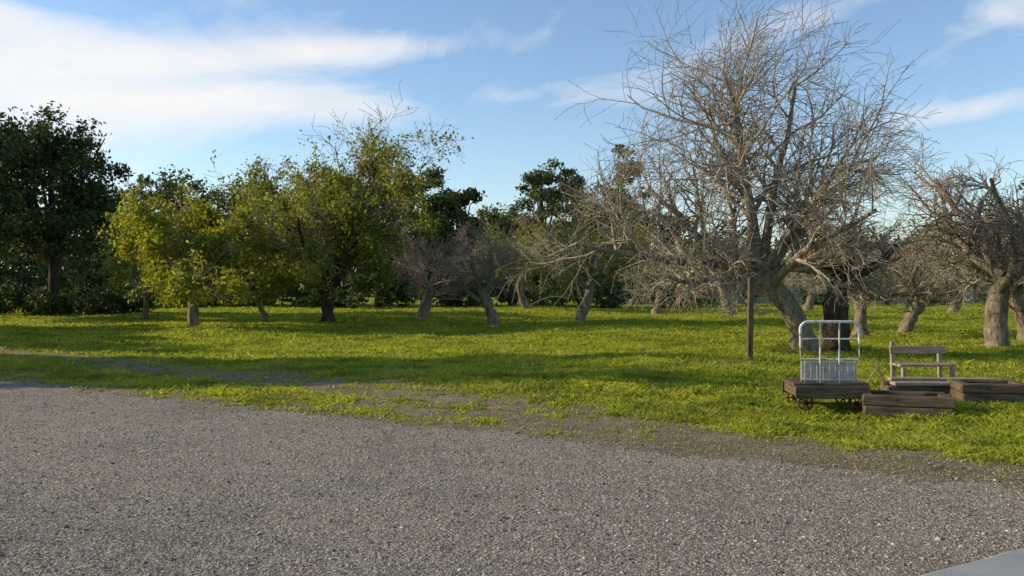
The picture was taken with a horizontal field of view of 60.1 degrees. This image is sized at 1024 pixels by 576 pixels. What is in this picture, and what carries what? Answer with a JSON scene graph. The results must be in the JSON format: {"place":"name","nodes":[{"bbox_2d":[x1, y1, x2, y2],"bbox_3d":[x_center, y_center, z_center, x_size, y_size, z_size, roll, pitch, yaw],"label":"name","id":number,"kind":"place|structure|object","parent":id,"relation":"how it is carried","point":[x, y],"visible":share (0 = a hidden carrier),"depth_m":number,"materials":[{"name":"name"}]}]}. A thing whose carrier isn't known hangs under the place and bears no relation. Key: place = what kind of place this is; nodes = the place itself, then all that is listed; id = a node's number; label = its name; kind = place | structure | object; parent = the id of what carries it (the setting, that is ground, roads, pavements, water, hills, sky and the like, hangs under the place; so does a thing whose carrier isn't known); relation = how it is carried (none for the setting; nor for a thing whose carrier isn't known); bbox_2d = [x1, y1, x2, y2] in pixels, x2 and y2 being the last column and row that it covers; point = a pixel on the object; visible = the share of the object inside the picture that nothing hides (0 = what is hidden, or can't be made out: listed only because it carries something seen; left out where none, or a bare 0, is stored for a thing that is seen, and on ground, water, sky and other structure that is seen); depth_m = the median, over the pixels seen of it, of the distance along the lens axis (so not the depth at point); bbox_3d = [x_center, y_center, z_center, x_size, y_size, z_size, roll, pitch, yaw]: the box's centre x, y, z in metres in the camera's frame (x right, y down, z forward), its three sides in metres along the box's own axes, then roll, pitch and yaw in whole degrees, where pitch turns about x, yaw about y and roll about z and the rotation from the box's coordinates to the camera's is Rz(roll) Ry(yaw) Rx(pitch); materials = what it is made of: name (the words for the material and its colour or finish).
{"place":"outdoors","nodes":[
{"label":"outdoors","id":0,"kind":"place"},
{"bbox_2d":[0,372,1023,575],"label":"gravel driveway","id":1,"kind":"structure","parent":0,"point":[142,405],"depth_m":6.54,"materials":[{"name":"grey gravel"}]},
{"bbox_2d":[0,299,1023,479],"bbox_3d":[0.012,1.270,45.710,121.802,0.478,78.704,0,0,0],"label":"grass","id":2,"kind":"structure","parent":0,"point":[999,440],"depth_m":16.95,"materials":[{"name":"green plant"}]},
{"bbox_2d":[0,285,1023,489],"bbox_3d":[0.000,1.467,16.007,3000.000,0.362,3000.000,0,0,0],"label":"ground","id":3,"kind":"structure","parent":0,"point":[449,399],"depth_m":10.94,"materials":[{"name":"soil"}]},
{"bbox_2d":[0,106,50,253],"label":"oak tree","id":4,"kind":"object","parent":3,"relation":"on","point":[9,201],"visible":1,"depth_m":39.93,"materials":[{"name":"green plant"}]},
{"bbox_2d":[0,101,136,306],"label":"oak tree","id":5,"kind":"object","parent":3,"relation":"on","point":[80,205],"visible":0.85,"depth_m":44.94,"materials":[{"name":"green plant"}]},
{"bbox_2d":[0,278,158,315],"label":"shrub hedge","id":6,"kind":"object","parent":3,"relation":"on","point":[24,300],"visible":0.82,"depth_m":43.02,"materials":[{"name":"green plant"}]},
{"bbox_2d":[85,224,212,319],"bbox_3d":[-15.534,-0.551,38.605,4.731,4.300,4.709,0,0,-5],"label":"orchard tree","id":7,"kind":"object","parent":3,"relation":"on","point":[127,271],"visible":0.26,"depth_m":37.69,"materials":[{"name":"green plant"}]},
{"bbox_2d":[98,175,269,325],"bbox_3d":[-11.156,-1.095,30.608,4.976,5.389,7.446,0,0,-40],"label":"orchard tree","id":8,"kind":"object","parent":3,"relation":"on","point":[200,244],"visible":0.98,"depth_m":29.84,"materials":[{"name":"green plant"}]},
{"bbox_2d":[210,244,306,321],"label":"orchard tree","id":9,"kind":"object","parent":3,"relation":"on","point":[281,283],"visible":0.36,"depth_m":34.07,"materials":[{"name":"green plant"}]},
{"bbox_2d":[173,80,473,321],"bbox_3d":[-6.990,-3.158,33.692,9.460,9.351,9.382,0,0,-35],"label":"orchard tree","id":10,"kind":"object","parent":3,"relation":"on","point":[352,236],"visible":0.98,"depth_m":32.85,"materials":[{"name":"green plant"}]},
{"bbox_2d":[0,143,704,306],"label":"distant tree row","id":11,"kind":"object","parent":3,"relation":"on","point":[451,205],"visible":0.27,"depth_m":63.15,"materials":[{"name":"green plant"}]},
{"bbox_2d":[0,257,708,308],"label":"shrub hedge","id":12,"kind":"object","parent":3,"relation":"on","point":[342,297],"visible":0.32,"depth_m":57.77,"materials":[{"name":"green plant"}]},
{"bbox_2d":[384,218,487,317],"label":"apple tree","id":13,"kind":"object","parent":3,"relation":"on","point":[423,286],"visible":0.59,"depth_m":38.74,"materials":[{"name":"grey plant"}]},
{"bbox_2d":[428,204,534,325],"bbox_3d":[-0.999,-0.640,32.294,3.992,4.642,6.021,0,0,-12],"label":"apple tree","id":14,"kind":"object","parent":3,"relation":"on","point":[485,290],"visible":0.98,"depth_m":32.46,"materials":[{"name":"grey plant"}]},
{"bbox_2d":[0,216,1023,296],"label":"distant woodland","id":15,"kind":"object","parent":3,"relation":"on","point":[19,267],"visible":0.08,"depth_m":106.62,"materials":[{"name":"green plant"}]},
{"bbox_2d":[5,350,1023,542],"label":"leaf litter","id":16,"kind":"object","parent":3,"relation":"on","point":[889,490],"visible":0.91,"depth_m":7.96,"materials":[{"name":"brown plant"}]},
{"bbox_2d":[466,201,577,308],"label":"apple tree","id":17,"kind":"object","parent":3,"relation":"on","point":[522,298],"visible":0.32,"depth_m":51.61,"materials":[{"name":"grey plant"}]},
{"bbox_2d":[507,169,671,321],"bbox_3d":[2.979,-1.603,34.757,6.672,6.364,6.263,0,0,0],"label":"apple tree","id":18,"kind":"object","parent":3,"relation":"on","point":[597,273],"visible":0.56,"depth_m":34.72,"materials":[{"name":"grey plant"}]},
{"bbox_2d":[615,247,698,314],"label":"apple tree","id":19,"kind":"object","parent":3,"relation":"on","point":[655,310],"visible":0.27,"depth_m":46.80,"materials":[{"name":"grey plant"}]},
{"bbox_2d":[494,0,947,351],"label":"apple tree","id":20,"kind":"object","parent":3,"relation":"on","point":[763,267],"visible":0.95,"depth_m":19.29,"materials":[{"name":"grey plant"}]},
{"bbox_2d":[668,221,773,314],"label":"apple tree","id":21,"kind":"object","parent":3,"relation":"on","point":[735,288],"visible":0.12,"depth_m":40.90,"materials":[{"name":"grey plant"}]},
{"bbox_2d":[746,277,753,358],"bbox_3d":[4.522,0.635,16.803,0.130,1.682,0.100,0,0,0],"label":"wooden post","id":22,"kind":"object","parent":3,"relation":"on","point":[750,315],"visible":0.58,"depth_m":16.75,"materials":[{"name":"brown wood"}]},
{"bbox_2d":[779,245,859,309],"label":"apple tree","id":23,"kind":"object","parent":3,"relation":"on","point":[810,300],"visible":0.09,"depth_m":49.82,"materials":[{"name":"grey plant"}]},
{"bbox_2d":[620,278,1023,304],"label":"board fence","id":24,"kind":"object","parent":3,"relation":"on","point":[795,295],"visible":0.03,"depth_m":68.16,"materials":[{"name":"wood"}]},
{"bbox_2d":[782,320,887,411],"bbox_3d":[4.224,0.990,11.547,1.240,1.158,0.704,0,0,3],"label":"luggage cart","id":25,"kind":"object","parent":3,"relation":"on","point":[829,379],"visible":0.94,"depth_m":11.29,"materials":[{"name":"metal"}]},
{"bbox_2d":[666,180,1023,297],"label":"distant tree row","id":26,"kind":"object","parent":3,"relation":"on","point":[774,243],"visible":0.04,"depth_m":90.83,"materials":[{"name":"green plant"}]},
{"bbox_2d":[689,271,1023,305],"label":"shrub hedge","id":27,"kind":"object","parent":3,"relation":"on","point":[821,295],"visible":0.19,"depth_m":61.71,"materials":[{"name":"green plant"}]},
{"bbox_2d":[785,199,947,350],"bbox_3d":[7.859,-0.166,19.766,3.117,3.508,3.432,0,0,0],"label":"apple tree","id":28,"kind":"object","parent":3,"relation":"on","point":[841,306],"visible":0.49,"depth_m":19.62,"materials":[{"name":"brown plant"}]},
{"bbox_2d":[786,240,967,335],"bbox_3d":[11.179,-0.178,27.560,4.481,3.865,5.239,0,0,3],"label":"apple tree","id":29,"kind":"object","parent":3,"relation":"on","point":[860,317],"visible":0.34,"depth_m":26.63,"materials":[{"name":"grey plant"}]},
{"bbox_2d":[860,390,955,418],"bbox_3d":[4.931,1.455,11.103,1.050,0.266,0.616,0,0,17],"label":"timber planter","id":30,"kind":"object","parent":3,"relation":"on","point":[887,403],"visible":0.84,"depth_m":10.86,"materials":[{"name":"wood"}]},
{"bbox_2d":[889,341,956,376],"bbox_3d":[6.070,1.146,13.118,0.840,0.702,0.424,0,0,-2],"label":"wooden bench","id":31,"kind":"object","parent":3,"relation":"on","point":[939,364],"visible":0.7,"depth_m":13.24,"materials":[{"name":"grey wood"}]},
{"bbox_2d":[857,209,992,332],"bbox_3d":[14.049,-0.537,29.889,6.021,4.642,3.992,0,0,-31],"label":"apple tree","id":32,"kind":"object","parent":3,"relation":"on","point":[908,322],"visible":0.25,"depth_m":29.12,"materials":[{"name":"grey plant"}]},
{"bbox_2d":[881,377,993,393],"bbox_3d":[6.052,1.379,12.412,1.706,0.218,0.450,0,0,3],"label":"timber stack","id":33,"kind":"object","parent":3,"relation":"on","point":[934,384],"visible":0.48,"depth_m":12.24,"materials":[{"name":"grey wood"}]},
{"bbox_2d":[884,227,1009,312],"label":"apple tree","id":34,"kind":"object","parent":3,"relation":"on","point":[955,308],"visible":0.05,"depth_m":43.63,"materials":[{"name":"grey plant"}]},
{"bbox_2d":[879,131,1023,347],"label":"apple tree","id":35,"kind":"object","parent":3,"relation":"on","point":[996,329],"visible":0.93,"depth_m":21.49,"materials":[{"name":"grey plant"}]},
{"bbox_2d":[908,203,1023,339],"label":"apple tree","id":36,"kind":"object","parent":3,"relation":"on","point":[1016,302],"visible":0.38,"depth_m":24.33,"materials":[{"name":"grey plant"}]},
{"bbox_2d":[947,379,1023,402],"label":"timber planter","id":37,"kind":"object","parent":3,"relation":"on","point":[985,390],"visible":0.94,"depth_m":11.62,"materials":[{"name":"wood"}]},
{"bbox_2d":[978,188,1023,287],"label":"apple tree","id":38,"kind":"object","parent":3,"relation":"on","point":[1016,217],"visible":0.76,"depth_m":19.92,"materials":[{"name":"grey plant"}]},
{"bbox_2d":[0,0,1023,284],"label":"sky","id":39,"kind":"structure","parent":0,"point":[175,82],"materials":[{"name":"blue"}]},
{"bbox_2d":[920,548,1023,575],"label":"paved road","id":40,"kind":"structure","parent":0,"point":[1009,563],"depth_m":4.90,"materials":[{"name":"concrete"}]}
]}

